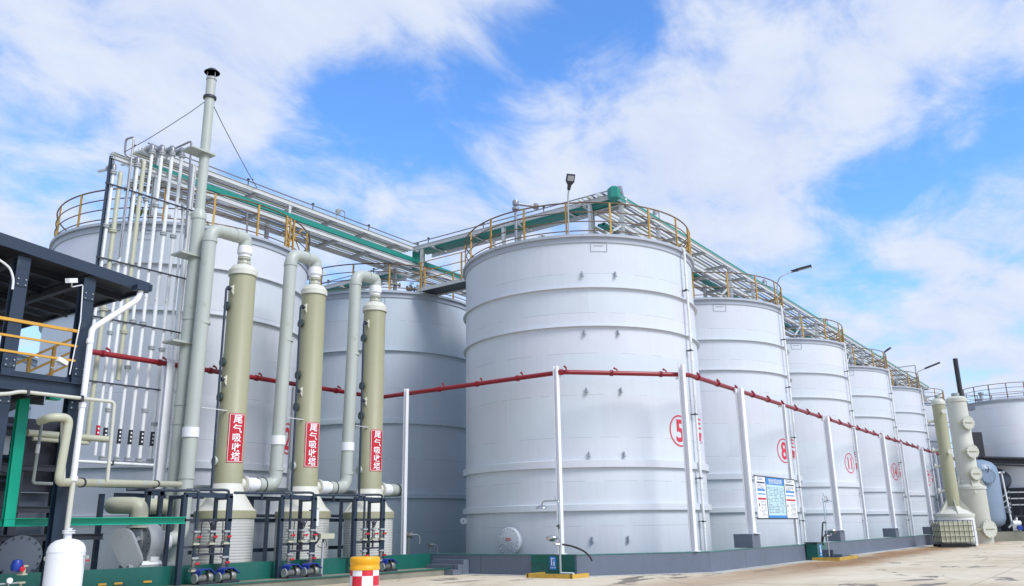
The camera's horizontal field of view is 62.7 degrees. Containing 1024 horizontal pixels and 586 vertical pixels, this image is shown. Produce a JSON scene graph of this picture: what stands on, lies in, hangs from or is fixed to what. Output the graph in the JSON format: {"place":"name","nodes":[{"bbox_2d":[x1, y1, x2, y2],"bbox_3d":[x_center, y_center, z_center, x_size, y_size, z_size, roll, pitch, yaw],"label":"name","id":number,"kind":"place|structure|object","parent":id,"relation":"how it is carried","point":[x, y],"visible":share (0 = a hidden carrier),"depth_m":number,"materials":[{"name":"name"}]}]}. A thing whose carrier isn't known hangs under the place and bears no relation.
{"place":"outdoors","nodes":[
{"label":"outdoors","id":0,"kind":"place"},
{"bbox_2d":[0,535,41,573],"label":"dark manhole","id":1,"kind":"object","parent":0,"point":[26,550],"visible":0.83,"depth_m":20.78,"materials":[{"name":"metal"}]},
{"bbox_2d":[0,0,1023,465],"label":"sky","id":2,"kind":"structure","parent":0,"point":[875,146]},
{"bbox_2d":[317,541,1023,585],"bbox_3d":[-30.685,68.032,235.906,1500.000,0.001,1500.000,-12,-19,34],"label":"ground","id":3,"kind":"structure","parent":0,"point":[998,563],"depth_m":26.69,"materials":[{"name":"concrete"}]},
{"bbox_2d":[0,559,28,585],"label":"valve group","id":4,"kind":"object","parent":3,"relation":"on","point":[17,565],"visible":1,"depth_m":16.97,"materials":[{"name":"white paint"}]},
{"bbox_2d":[42,528,88,585],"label":"white vessel","id":5,"kind":"object","parent":3,"relation":"on","point":[64,558],"visible":1,"depth_m":15.66,"materials":[{"name":"paint"}]},
{"bbox_2d":[0,232,152,585],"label":"canopy platform","id":6,"kind":"structure","parent":3,"relation":"on","point":[36,289],"depth_m":18.67,"materials":[{"name":"black metal"}]},
{"bbox_2d":[32,425,52,484],"bbox_3d":[-10.513,3.604,19.066,0.090,1.471,0.578,-12,-19,34],"label":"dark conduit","id":7,"kind":"object","parent":6,"relation":"attached to","point":[37,451],"visible":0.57,"depth_m":18.84,"materials":[{"name":"white plastic"}]},
{"bbox_2d":[50,356,68,368],"bbox_3d":[-9.928,1.547,18.445,0.167,0.272,0.328,-6,-17,19],"label":"security camera","id":8,"kind":"object","parent":6,"relation":"attached to","point":[61,361],"visible":1,"depth_m":18.41,"materials":[{"name":"white paint"}]},
{"bbox_2d":[65,278,82,374],"bbox_3d":[-9.702,0.704,18.480,0.149,2.087,0.798,0,-16,-4],"label":"security camera","id":9,"kind":"object","parent":6,"relation":"attached to","point":[71,280],"visible":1,"depth_m":18.65,"materials":[{"name":"white paint"}]},
{"bbox_2d":[0,396,187,526],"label":"steel portal","id":10,"kind":"object","parent":6,"relation":"attached to","point":[9,519],"visible":0.77,"depth_m":18.40,"materials":[{"name":"metal"}]},
{"bbox_2d":[63,284,149,538],"bbox_3d":[-9.082,2.829,18.783,0.250,6.434,1.277,-12,-19,34],"label":"downspout","id":11,"kind":"object","parent":6,"relation":"attached to","point":[140,289],"visible":0.97,"depth_m":18.48,"materials":[{"name":"white paint"}]},
{"bbox_2d":[0,389,115,481],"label":"beige pipe","id":12,"kind":"object","parent":11,"relation":"attached to","point":[28,392],"visible":1,"depth_m":18.46,"materials":[{"name":"metal"}]},
{"bbox_2d":[36,413,182,487],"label":"beige pipe","id":13,"kind":"object","parent":6,"relation":"attached to","point":[66,427],"visible":0.99,"depth_m":17.75,"materials":[{"name":"metal"}]},
{"bbox_2d":[169,568,450,585],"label":"concrete ledge","id":14,"kind":"object","parent":3,"relation":"on","point":[328,579],"visible":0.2,"depth_m":25.35,"materials":[{"name":"green paint"}]},
{"bbox_2d":[191,568,217,584],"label":"dosing pump","id":15,"kind":"object","parent":14,"relation":"on","point":[199,578],"visible":1,"depth_m":22.92,"materials":[{"name":"metal"}]},
{"bbox_2d":[215,567,239,582],"bbox_3d":[-8.001,7.925,23.625,0.340,0.410,0.625,-12,-19,34],"label":"dosing pump","id":16,"kind":"object","parent":14,"relation":"on","point":[223,576],"visible":1,"depth_m":23.52,"materials":[{"name":"metal"}]},
{"bbox_2d":[281,564,302,578],"bbox_3d":[-6.655,8.408,25.427,0.340,0.410,0.625,-12,-19,34],"label":"dosing pump","id":17,"kind":"object","parent":14,"relation":"on","point":[287,572],"visible":1,"depth_m":25.30,"materials":[{"name":"metal"}]},
{"bbox_2d":[300,563,321,576],"bbox_3d":[-6.216,8.566,26.014,0.340,0.410,0.625,-12,-19,34],"label":"dosing pump","id":18,"kind":"object","parent":14,"relation":"on","point":[307,570],"visible":1,"depth_m":25.90,"materials":[{"name":"metal"}]},
{"bbox_2d":[317,533,334,573],"bbox_3d":[-5.890,8.234,26.459,0.517,1.281,0.204,13,-21,-41],"label":"camera pole","id":19,"kind":"object","parent":14,"relation":"on","point":[325,536],"visible":0.99,"depth_m":26.48,"materials":[{"name":"metal"}]},
{"bbox_2d":[379,559,397,571],"bbox_3d":[-4.226,9.280,28.676,0.340,0.410,0.625,-12,-19,34],"label":"dosing pump","id":20,"kind":"object","parent":14,"relation":"on","point":[385,566],"visible":1,"depth_m":28.54,"materials":[{"name":"metal"}]},
{"bbox_2d":[349,556,379,585],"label":"crash barrel","id":21,"kind":"object","parent":3,"relation":"on","point":[364,570],"visible":1,"depth_m":18.04,"materials":[{"name":"plastic"}]},
{"bbox_2d":[426,559,468,574],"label":"steps","id":22,"kind":"structure","parent":3,"relation":"on","point":[458,566],"depth_m":30.00,"materials":[{"name":"concrete"}]},
{"bbox_2d":[0,534,934,585],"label":"bund wall","id":23,"kind":"structure","parent":3,"relation":"on","point":[645,563],"depth_m":28.52,"materials":[{"name":"concrete"}]},
{"bbox_2d":[531,555,574,573],"bbox_3d":[1.363,9.118,28.121,1.720,0.655,0.020,-12,-19,34],"label":"green wall patch","id":24,"kind":"object","parent":23,"relation":"attached to","point":[540,563],"visible":0.64,"depth_m":28.17,"materials":[{"name":"paint"}]},
{"bbox_2d":[553,366,566,553],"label":"pipe column","id":25,"kind":"structure","parent":23,"relation":"on","point":[557,434],"depth_m":29.04,"materials":[{"name":"metal"}]},
{"bbox_2d":[92,347,954,459],"bbox_3d":[18.066,9.915,56.458,12.549,0.378,88.400,-12,-19,34],"label":"fire pipe","id":26,"kind":"object","parent":25,"relation":"on","point":[210,370],"visible":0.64,"depth_m":31.17,"materials":[{"name":"metal"}]},
{"bbox_2d":[675,364,698,551],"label":"pipe column","id":27,"kind":"structure","parent":23,"relation":"on","point":[681,377],"depth_m":29.73,"materials":[{"name":"metal"}]},
{"bbox_2d":[733,534,760,547],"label":"concrete plinth","id":28,"kind":"structure","parent":23,"relation":"on","point":[746,540],"depth_m":32.40,"materials":[{"name":"concrete"}]},
{"bbox_2d":[733,388,758,533],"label":"pipe column","id":29,"kind":"structure","parent":28,"relation":"on","point":[745,463],"depth_m":33.35,"materials":[{"name":"metal"}]},
{"bbox_2d":[752,475,797,518],"bbox_3d":[10.964,8.537,34.968,0.175,1.695,4.850,-12,-19,34],"label":"notice board","id":30,"kind":"object","parent":29,"relation":"attached to","point":[775,497],"visible":1,"depth_m":34.71,"materials":[{"name":"metal"}]},
{"bbox_2d":[778,404,798,543],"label":"pipe column","id":31,"kind":"structure","parent":23,"relation":"on","point":[789,465],"depth_m":37.70,"materials":[{"name":"metal"}]},
{"bbox_2d":[825,530,845,540],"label":"concrete plinth","id":32,"kind":"structure","parent":23,"relation":"on","point":[838,535],"depth_m":41.78,"materials":[{"name":"concrete"}]},
{"bbox_2d":[821,416,841,529],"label":"pipe column","id":33,"kind":"structure","parent":32,"relation":"on","point":[832,473],"depth_m":42.78,"materials":[{"name":"metal"}]},
{"bbox_2d":[849,427,868,538],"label":"pipe column","id":34,"kind":"structure","parent":23,"relation":"on","point":[860,483],"depth_m":46.89,"materials":[{"name":"metal"}]},
{"bbox_2d":[882,528,898,536],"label":"concrete plinth","id":35,"kind":"structure","parent":23,"relation":"on","point":[890,532],"depth_m":51.24,"materials":[{"name":"concrete"}]},
{"bbox_2d":[878,434,896,527],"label":"pipe column","id":36,"kind":"structure","parent":35,"relation":"on","point":[887,481],"depth_m":52.20,"materials":[{"name":"metal"}]},
{"bbox_2d":[897,442,915,535],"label":"pipe column","id":37,"kind":"structure","parent":23,"relation":"on","point":[907,489],"depth_m":56.31,"materials":[{"name":"metal"}]},
{"bbox_2d":[922,527,931,533],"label":"concrete plinth","id":38,"kind":"structure","parent":23,"relation":"on","point":[926,530],"depth_m":60.69,"materials":[{"name":"concrete"}]},
{"bbox_2d":[917,447,933,526],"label":"pipe column","id":39,"kind":"structure","parent":38,"relation":"on","point":[925,483],"depth_m":61.67,"materials":[{"name":"metal"}]},
{"bbox_2d":[932,453,942,504],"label":"pipe column","id":40,"kind":"structure","parent":23,"relation":"on","point":[938,478],"depth_m":66.04,"materials":[{"name":"metal"}]},
{"bbox_2d":[929,520,975,546],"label":"caged container","id":41,"kind":"object","parent":3,"relation":"on","point":[952,534],"visible":1,"depth_m":52.53,"materials":[{"name":"white plastic"}]},
{"bbox_2d":[953,358,984,456],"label":"black mast","id":42,"kind":"object","parent":3,"relation":"on","point":[977,440],"visible":0.32,"depth_m":72.78,"materials":[{"name":"metal"}]},
{"bbox_2d":[963,382,1023,487],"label":"storage tank","id":43,"kind":"object","parent":3,"relation":"on","point":[999,423],"visible":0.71,"depth_m":72.43,"materials":[{"name":"metal"}]},
{"bbox_2d":[978,456,1023,466],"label":"dark canopy","id":44,"kind":"object","parent":3,"relation":"on","point":[1003,461],"visible":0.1,"depth_m":70.59,"materials":[{"name":"metal"}]},
{"bbox_2d":[997,468,1011,488],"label":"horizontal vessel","id":45,"kind":"object","parent":3,"relation":"on","point":[1007,479],"depth_m":71.21,"materials":[{"name":"metal"}]},
{"bbox_2d":[994,531,1023,540],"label":"concrete plinth","id":46,"kind":"structure","parent":3,"relation":"on","point":[1009,536],"depth_m":65.94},
{"bbox_2d":[955,455,1011,531],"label":"blue vessel","id":47,"kind":"object","parent":46,"relation":"on","point":[990,478],"visible":0.49,"depth_m":67.02,"materials":[{"name":"metal"}]},
{"bbox_2d":[1011,517,1022,530],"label":"pump","id":48,"kind":"object","parent":46,"relation":"on","point":[1016,525],"visible":1,"depth_m":66.45,"materials":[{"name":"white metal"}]},
{"bbox_2d":[1001,488,1023,530],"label":"metal staircase","id":49,"kind":"structure","parent":3,"relation":"on","point":[1015,496],"depth_m":70.41,"materials":[{"name":"metal"}]},
{"bbox_2d":[461,544,932,576],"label":"pavement","id":50,"kind":"structure","parent":0,"point":[741,569],"depth_m":29.56,"materials":[{"name":"concrete"}]},
{"bbox_2d":[526,496,592,578],"bbox_3d":[1.518,7.949,27.490,1.943,2.566,1.021,-12,-19,34],"label":"emergency shower","id":51,"kind":"object","parent":50,"relation":"on","point":[561,574],"visible":1,"depth_m":27.30,"materials":[{"name":"yellow paint"}]},
{"bbox_2d":[804,542,822,559],"bbox_3d":[13.327,11.383,37.068,0.600,0.765,0.750,-12,-19,34],"label":"green box","id":52,"kind":"object","parent":50,"relation":"on","point":[812,549],"visible":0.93,"depth_m":36.84,"materials":[{"name":"paint"}]},
{"bbox_2d":[812,493,857,560],"bbox_3d":[14.462,10.521,37.983,1.145,2.886,3.090,-12,-19,34],"label":"emergency shower","id":53,"kind":"object","parent":50,"relation":"on","point":[831,531],"visible":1,"depth_m":37.78,"materials":[{"name":"yellow paint"}]},
{"bbox_2d":[822,549,849,557],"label":"steps","id":54,"kind":"structure","parent":50,"relation":"on","point":[835,553],"depth_m":38.35,"materials":[{"name":"concrete"}]},
{"bbox_2d":[927,395,978,544],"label":"scrubber tower","id":55,"kind":"structure","parent":0,"point":[954,507],"depth_m":58.20,"materials":[{"name":"white plastic"}]},
{"bbox_2d":[945,393,996,543],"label":"scrubber tower","id":56,"kind":"structure","parent":0,"point":[972,487],"depth_m":61.77,"materials":[{"name":"plastic"}]},
{"label":"floor","id":57,"kind":"structure","parent":0,"visible":0},
{"bbox_2d":[8,354,37,418],"bbox_3d":[-26.060,6.950,36.603,9.100,10.200,9.100,-12,-19,34],"label":"storage tank","id":58,"kind":"object","parent":57,"relation":"on","point":[21,367],"visible":0.12,"depth_m":37.38,"materials":[{"name":"metal"}]},
{"bbox_2d":[0,417,103,573],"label":"frame","id":59,"kind":"object","parent":57,"relation":"on","point":[33,505],"visible":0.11,"depth_m":22.16,"materials":[{"name":"metal"}]},
{"bbox_2d":[3,436,10,454],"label":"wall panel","id":60,"kind":"structure","parent":59,"relation":"attached to","point":[6,445],"depth_m":21.51,"materials":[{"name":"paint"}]},
{"bbox_2d":[26,429,108,444],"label":"beige pipe","id":61,"kind":"object","parent":59,"relation":"attached to","point":[53,437],"visible":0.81,"depth_m":21.81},
{"bbox_2d":[109,524,174,567],"bbox_3d":[-10.387,7.349,23.306,1.340,1.824,1.970,-12,-19,34],"label":"fan blower","id":62,"kind":"object","parent":57,"relation":"on","point":[137,547],"visible":0.9,"depth_m":23.08,"materials":[{"name":"metal"}]},
{"bbox_2d":[104,497,174,527],"bbox_3d":[-10.655,6.417,24.589,1.693,0.871,2.210,-12,-19,34],"label":"elbow duct","id":63,"kind":"object","parent":62,"relation":"attached to","point":[135,506],"visible":0.76,"depth_m":23.79,"materials":[{"name":"plastic"}]},
{"bbox_2d":[144,491,164,525],"bbox_3d":[-10.462,7.138,24.319,0.120,2.770,0.600,-12,-19,34],"label":"rack frame","id":64,"kind":"object","parent":57,"relation":"on","point":[149,494],"visible":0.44,"depth_m":24.63,"materials":[{"name":"grey metal"}]},
{"bbox_2d":[151,359,174,498],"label":"pipe column","id":65,"kind":"structure","parent":57,"relation":"on","point":[163,422],"depth_m":26.73,"materials":[{"name":"metal"}]},
{"bbox_2d":[79,347,179,466],"bbox_3d":[-12.156,3.283,25.817,0.205,3.952,4.043,-12,-19,34],"label":"header pipe","id":66,"kind":"object","parent":65,"relation":"attached to","point":[135,464],"visible":0.63,"depth_m":26.81,"materials":[{"name":"white plastic"}]},
{"bbox_2d":[21,187,310,569],"bbox_3d":[-13.716,4.132,34.147,10.280,13.946,10.280,-12,-19,34],"label":"storage tank","id":67,"kind":"object","parent":57,"relation":"on","point":[268,257],"visible":0.38,"depth_m":30.61,"materials":[{"name":"metal"}]},
{"bbox_2d":[129,199,170,220],"bbox_3d":[-13.516,-2.979,31.368,1.496,0.780,0.366,9,-18,-31],"label":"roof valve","id":68,"kind":"object","parent":67,"relation":"attached to","point":[151,219],"visible":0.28,"depth_m":31.25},
{"bbox_2d":[128,142,465,296],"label":"pipe bridge","id":69,"kind":"structure","parent":67,"relation":"on","point":[337,237],"depth_m":36.45,"materials":[{"name":"metal"}]},
{"bbox_2d":[126,488,232,585],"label":"valve stand","id":70,"kind":"object","parent":57,"relation":"on","point":[226,531],"visible":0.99,"depth_m":23.41,"materials":[{"name":"black metal"}]},
{"bbox_2d":[125,67,256,562],"bbox_3d":[-10.618,0.884,29.275,2.008,17.489,6.911,-7,-17,20],"label":"exhaust stack","id":71,"kind":"object","parent":57,"relation":"on","point":[204,155],"visible":0.85,"depth_m":27.66,"materials":[{"name":"metal"}]},
{"bbox_2d":[89,136,196,470],"bbox_3d":[-12.774,-0.008,27.913,1.796,11.537,3.220,-12,-19,34],"label":"pipe rack","id":72,"kind":"object","parent":71,"relation":"attached to","point":[128,160],"visible":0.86,"depth_m":28.21,"materials":[{"name":"grey metal"}]},
{"bbox_2d":[79,163,116,456],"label":"vertical pipe","id":73,"kind":"object","parent":72,"relation":"attached to","point":[113,172],"visible":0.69,"depth_m":26.93,"materials":[{"name":"white plastic"}]},
{"bbox_2d":[85,171,122,434],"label":"vertical pipe","id":74,"kind":"object","parent":72,"relation":"attached to","point":[103,309],"visible":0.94,"depth_m":26.25,"materials":[{"name":"metal"}]},
{"bbox_2d":[93,164,131,455],"bbox_3d":[-12.771,0.259,26.932,0.195,9.795,0.763,8,-18,-28],"label":"vertical pipe","id":75,"kind":"object","parent":72,"relation":"attached to","point":[110,332],"visible":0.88,"depth_m":26.12,"materials":[{"name":"white plastic"}]},
{"bbox_2d":[98,156,140,459],"bbox_3d":[-13.106,0.212,27.765,0.282,10.583,2.319,10,-19,-35],"label":"vertical pipe","id":76,"kind":"object","parent":72,"relation":"attached to","point":[137,166],"visible":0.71,"depth_m":26.67,"materials":[{"name":"white plastic"}]},
{"bbox_2d":[115,159,145,380],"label":"vertical pipe","id":77,"kind":"object","parent":72,"relation":"attached to","point":[123,331],"visible":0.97,"depth_m":27.43,"materials":[{"name":"metal"}]},
{"bbox_2d":[113,143,155,460],"bbox_3d":[-12.842,-0.003,28.213,0.276,11.230,2.315,10,-19,-35],"label":"vertical pipe","id":78,"kind":"object","parent":72,"relation":"attached to","point":[150,149],"visible":0.99,"depth_m":27.14,"materials":[{"name":"white metal"}]},
{"bbox_2d":[124,145,165,461],"bbox_3d":[-12.632,0.028,28.507,0.282,11.323,2.319,10,-19,-35],"label":"vertical pipe","id":79,"kind":"object","parent":72,"relation":"attached to","point":[160,151],"visible":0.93,"depth_m":27.50,"materials":[{"name":"white metal"}]},
{"bbox_2d":[135,145,175,461],"bbox_3d":[-12.409,0.052,28.818,0.290,11.436,2.324,10,-19,-35],"label":"vertical pipe","id":80,"kind":"object","parent":72,"relation":"attached to","point":[170,151],"visible":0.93,"depth_m":27.83,"materials":[{"name":"white metal"}]},
{"bbox_2d":[146,147,184,462],"bbox_3d":[-12.194,0.099,29.118,0.282,11.503,2.319,10,-19,-35],"label":"vertical pipe","id":81,"kind":"object","parent":72,"relation":"attached to","point":[180,154],"visible":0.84,"depth_m":28.12,"materials":[{"name":"white metal"}]},
{"bbox_2d":[167,202,184,358],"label":"vertical pipe","id":82,"kind":"object","parent":72,"relation":"attached to","point":[176,280],"visible":0.62,"depth_m":28.59,"materials":[{"name":"white plastic"}]},
{"bbox_2d":[90,485,355,569],"bbox_3d":[-9.733,7.956,27.832,0.535,3.066,13.800,-12,-19,34],"label":"pipe gantry","id":83,"kind":"object","parent":57,"relation":"on","point":[96,543],"visible":0.17,"depth_m":26.70,"materials":[{"name":"black metal"}]},
{"bbox_2d":[191,256,261,563],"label":"scrubber tower","id":84,"kind":"structure","parent":57,"relation":"on","point":[227,461],"depth_m":27.13,"materials":[{"name":"beige plastic"}]},
{"bbox_2d":[170,224,251,547],"bbox_3d":[-9.769,2.706,27.013,0.510,10.463,2.570,-12,-19,34],"label":"gas duct","id":85,"kind":"object","parent":84,"relation":"attached to","point":[191,428],"visible":0.88,"depth_m":26.73,"materials":[{"name":"white paint"}]},
{"bbox_2d":[234,491,318,578],"bbox_3d":[-7.204,7.452,25.724,0.990,2.727,3.294,-12,-19,34],"label":"valve stand","id":86,"kind":"object","parent":57,"relation":"on","point":[313,520],"visible":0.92,"depth_m":26.04,"materials":[{"name":"black metal"}]},
{"bbox_2d":[286,386,294,489],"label":"pipe column","id":87,"kind":"structure","parent":57,"relation":"on","point":[288,482],"depth_m":30.77,"materials":[{"name":"metal"}]},
{"bbox_2d":[273,277,333,560],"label":"scrubber tower","id":88,"kind":"structure","parent":57,"relation":"on","point":[304,464],"depth_m":29.70,"materials":[{"name":"beige plastic"}]},
{"bbox_2d":[256,250,321,500],"bbox_3d":[-7.836,2.718,29.805,0.510,9.040,2.250,-12,-19,34],"label":"gas duct","id":89,"kind":"object","parent":88,"relation":"attached to","point":[271,482],"visible":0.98,"depth_m":29.43,"materials":[{"name":"white paint"}]},
{"bbox_2d":[315,494,386,570],"bbox_3d":[-5.489,8.068,28.018,0.990,2.727,3.014,-12,-19,34],"label":"valve stand","id":90,"kind":"object","parent":57,"relation":"on","point":[382,533],"visible":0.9,"depth_m":28.48,"materials":[{"name":"black metal"}]},
{"bbox_2d":[343,295,393,556],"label":"scrubber tower","id":91,"kind":"structure","parent":57,"relation":"on","point":[370,417],"depth_m":32.13,"materials":[{"name":"beige plastic"}]},
{"bbox_2d":[328,270,381,501],"bbox_3d":[-5.983,3.383,32.283,0.510,9.040,2.260,-12,-19,34],"label":"gas duct","id":92,"kind":"object","parent":91,"relation":"attached to","point":[343,484],"visible":0.98,"depth_m":31.96,"materials":[{"name":"white paint"}]},
{"bbox_2d":[384,484,401,496],"bbox_3d":[-4.827,7.845,33.373,1.345,0.490,0.975,-12,-19,34],"label":"inlet duct","id":93,"kind":"object","parent":91,"relation":"attached to","point":[397,489],"visible":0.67,"depth_m":32.85,"materials":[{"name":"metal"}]},
{"bbox_2d":[308,263,465,557],"bbox_3d":[-6.746,6.624,43.439,10.280,13.946,10.280,-12,-19,34],"label":"storage tank","id":94,"kind":"object","parent":57,"relation":"on","point":[425,340],"visible":0.36,"depth_m":39.41,"materials":[{"name":"metal"}]},
{"bbox_2d":[323,268,406,292],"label":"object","id":95,"kind":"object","parent":94,"relation":"on","point":[345,284],"depth_m":44.45,"materials":[{"name":"metal"}]},
{"bbox_2d":[406,532,420,553],"bbox_3d":[-3.941,10.079,33.528,0.734,1.074,0.263,9,-18,-32],"label":"drain valve","id":96,"kind":"object","parent":94,"relation":"attached to","point":[409,535],"visible":0.9,"depth_m":33.46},
{"bbox_2d":[401,388,408,553],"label":"pipe column","id":97,"kind":"structure","parent":57,"relation":"on","point":[404,472],"depth_m":32.93,"materials":[{"name":"metal"}]},
{"bbox_2d":[460,202,711,553],"bbox_3d":[2.991,4.425,36.100,10.398,13.946,10.519,-12,-19,34],"label":"storage tank","id":98,"kind":"object","parent":57,"relation":"on","point":[611,301],"visible":0.98,"depth_m":32.06,"materials":[{"name":"metal"}]},
{"bbox_2d":[418,251,467,295],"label":"walkway","id":99,"kind":"structure","parent":98,"relation":"on","point":[449,287],"depth_m":39.91,"materials":[{"name":"metal"}]},
{"bbox_2d":[412,191,629,287],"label":"pipe bridge","id":100,"kind":"structure","parent":98,"relation":"on","point":[451,244],"depth_m":38.98,"materials":[{"name":"metal"}]},
{"bbox_2d":[512,200,538,240],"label":"vent pipe","id":101,"kind":"object","parent":98,"relation":"attached to","point":[515,203],"visible":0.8,"depth_m":36.26,"materials":[{"name":"metal"}]},
{"bbox_2d":[566,174,574,233],"bbox_3d":[2.273,-3.455,32.914,0.340,2.428,0.606,3,-16,-13],"label":"flood lamp","id":102,"kind":"object","parent":98,"relation":"attached to","point":[570,179],"visible":1,"depth_m":33.03,"materials":[{"name":"metal"}]},
{"bbox_2d":[578,186,929,401],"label":"pipe bridge","id":103,"kind":"structure","parent":98,"relation":"on","point":[613,193],"depth_m":45.78,"materials":[{"name":"metal"}]},
{"bbox_2d":[692,272,806,550],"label":"storage tank","id":104,"kind":"object","parent":57,"relation":"on","point":[742,342],"visible":0.52,"depth_m":41.42,"materials":[{"name":"metal"}]},
{"bbox_2d":[777,265,811,305],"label":"flood lamp","id":105,"kind":"object","parent":104,"relation":"attached to","point":[801,268],"visible":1,"depth_m":44.42,"materials":[{"name":"metal"}]},
{"bbox_2d":[785,316,868,541],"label":"storage tank","id":106,"kind":"object","parent":57,"relation":"on","point":[819,374],"visible":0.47,"depth_m":50.83,"materials":[{"name":"white metal"}]},
{"bbox_2d":[847,347,911,538],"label":"storage tank","id":107,"kind":"object","parent":57,"relation":"on","point":[873,401],"visible":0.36,"depth_m":60.38,"materials":[{"name":"white metal"}]},
{"bbox_2d":[889,370,939,534],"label":"storage tank","id":108,"kind":"object","parent":57,"relation":"on","point":[910,415],"visible":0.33,"depth_m":70.00,"materials":[{"name":"white metal"}]},
{"bbox_2d":[916,387,955,510],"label":"storage tank","id":109,"kind":"object","parent":57,"relation":"on","point":[931,427],"visible":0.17,"depth_m":79.37,"materials":[{"name":"white metal"}]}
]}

